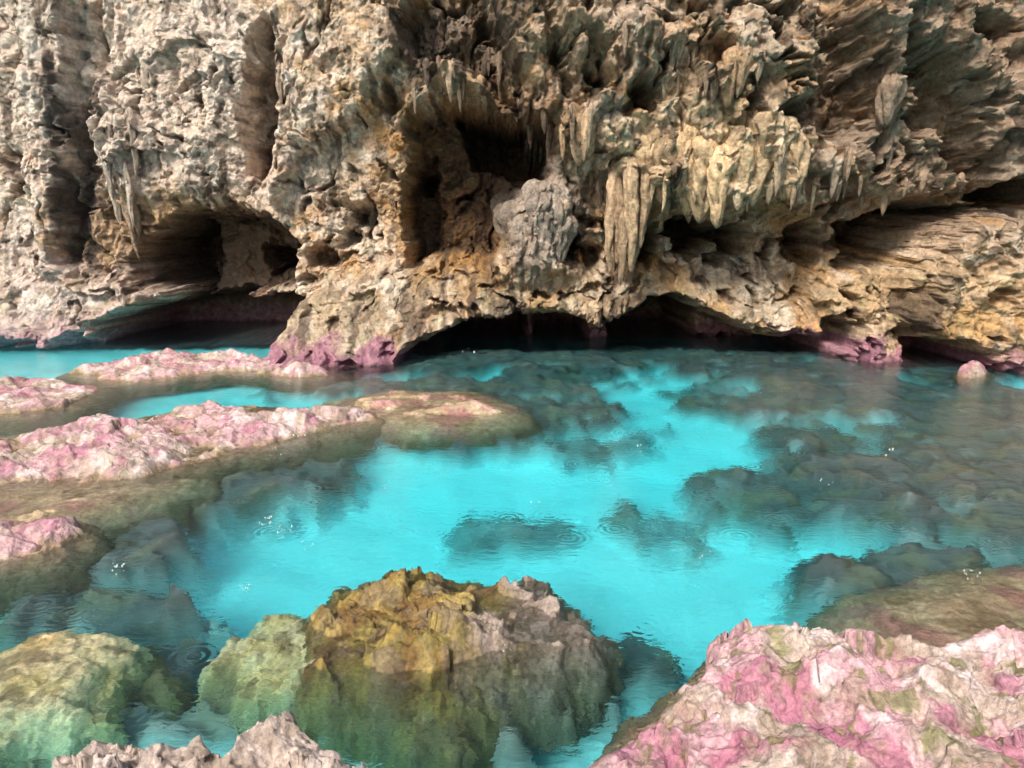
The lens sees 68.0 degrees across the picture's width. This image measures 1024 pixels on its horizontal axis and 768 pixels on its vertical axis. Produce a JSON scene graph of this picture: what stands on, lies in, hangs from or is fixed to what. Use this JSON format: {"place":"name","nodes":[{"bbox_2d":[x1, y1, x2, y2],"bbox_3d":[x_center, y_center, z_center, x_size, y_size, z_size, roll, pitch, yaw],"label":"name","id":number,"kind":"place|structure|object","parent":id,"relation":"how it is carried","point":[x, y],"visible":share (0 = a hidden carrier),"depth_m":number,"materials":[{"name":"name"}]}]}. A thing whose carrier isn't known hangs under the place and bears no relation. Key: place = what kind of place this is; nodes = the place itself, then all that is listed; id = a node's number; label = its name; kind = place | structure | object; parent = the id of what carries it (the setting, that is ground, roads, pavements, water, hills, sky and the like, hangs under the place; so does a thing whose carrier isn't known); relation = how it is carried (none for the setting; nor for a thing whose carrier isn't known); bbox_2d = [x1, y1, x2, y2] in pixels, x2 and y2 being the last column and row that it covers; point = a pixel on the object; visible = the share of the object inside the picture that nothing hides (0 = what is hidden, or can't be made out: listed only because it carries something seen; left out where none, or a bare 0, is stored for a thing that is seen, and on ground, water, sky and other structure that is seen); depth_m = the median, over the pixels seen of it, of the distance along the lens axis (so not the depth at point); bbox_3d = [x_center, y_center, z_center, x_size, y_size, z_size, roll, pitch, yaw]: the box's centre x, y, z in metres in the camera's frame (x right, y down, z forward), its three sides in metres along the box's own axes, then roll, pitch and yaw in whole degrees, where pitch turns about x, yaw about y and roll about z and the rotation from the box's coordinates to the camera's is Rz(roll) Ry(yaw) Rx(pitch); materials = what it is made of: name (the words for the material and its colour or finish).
{"place":"outdoors","nodes":[
{"label":"outdoors","id":0,"kind":"place"},
{"bbox_2d":[0,316,1023,767],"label":"pool water","id":1,"kind":"structure","parent":0,"point":[172,634],"depth_m":7.51,"materials":[{"name":"teal liquid"}]},
{"bbox_2d":[112,348,980,651],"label":"water droplets","id":2,"kind":"object","parent":1,"relation":"on","point":[530,502],"visible":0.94,"depth_m":7.52,"materials":[{"name":"white"}]},
{"bbox_2d":[0,0,1023,373],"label":"cave cliff","id":3,"kind":"structure","parent":0,"point":[332,210],"depth_m":17.74,"materials":[{"name":"stone"}]},
{"bbox_2d":[102,20,964,285],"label":"stalactites","id":4,"kind":"object","parent":3,"relation":"attached to","point":[630,193],"visible":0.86,"depth_m":16.02,"materials":[{"name":"beige stone"}]},
{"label":"sea bed","id":5,"kind":"structure","parent":0,"visible":0},
{"bbox_2d":[0,516,84,561],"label":"reef shelf","id":6,"kind":"object","parent":5,"relation":"on","point":[28,538],"visible":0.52,"depth_m":7.23,"materials":[{"name":"pink stone"}]},
{"bbox_2d":[41,633,56,637],"bbox_3d":[-3.559,2.445,5.296,1.956,1.014,1.694,-4,13,-17],"label":"algae boulder","id":7,"kind":"object","parent":5,"relation":"on","point":[48,635],"visible":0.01,"depth_m":5.63,"materials":[{"name":"beige stone"}]},
{"bbox_2d":[0,376,99,413],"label":"reef shelf","id":8,"kind":"object","parent":5,"relation":"on","point":[19,394],"visible":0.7,"depth_m":13.24,"materials":[{"name":"pink stone"}]},
{"bbox_2d":[16,498,86,521],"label":"reef flat","id":9,"kind":"structure","parent":5,"relation":"on","point":[37,514],"depth_m":7.95,"materials":[{"name":"stone"}]},
{"bbox_2d":[0,400,376,483],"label":"reef shelf","id":10,"kind":"object","parent":5,"relation":"on","point":[100,447],"visible":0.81,"depth_m":10.43,"materials":[{"name":"pink stone"}]},
{"bbox_2d":[69,348,328,381],"bbox_3d":[-6.362,-0.024,16.271,6.104,1.282,4.168,0,12,0],"label":"reef shelf","id":11,"kind":"object","parent":5,"relation":"on","point":[166,363],"visible":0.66,"depth_m":15.65,"materials":[{"name":"pink stone"}]},
{"bbox_2d":[52,711,367,767],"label":"limestone rock","id":12,"kind":"object","parent":5,"relation":"on","point":[283,740],"visible":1,"depth_m":2.90,"materials":[{"name":"stone"}]},
{"bbox_2d":[354,391,502,415],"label":"reef flat","id":13,"kind":"structure","parent":5,"relation":"on","point":[470,407],"depth_m":12.45,"materials":[{"name":"stone"}]},
{"bbox_2d":[310,566,590,673],"bbox_3d":[-0.449,2.175,5.942,2.692,1.274,2.435,0,12,0],"label":"algae boulder","id":14,"kind":"object","parent":5,"relation":"on","point":[444,631],"visible":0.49,"depth_m":5.67,"materials":[{"name":"brown stone"}]},
{"bbox_2d":[589,619,1023,767],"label":"coralline rock","id":15,"kind":"object","parent":5,"relation":"on","point":[795,695],"visible":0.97,"depth_m":4.45,"materials":[{"name":"pink stone"}]},
{"bbox_2d":[957,360,986,378],"bbox_3d":[9.443,0.119,15.605,0.903,1.278,2.360,11,16,41],"label":"coralline rock","id":16,"kind":"object","parent":5,"relation":"on","point":[971,369],"visible":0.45,"depth_m":15.10,"materials":[{"name":"pink stone"}]}
]}

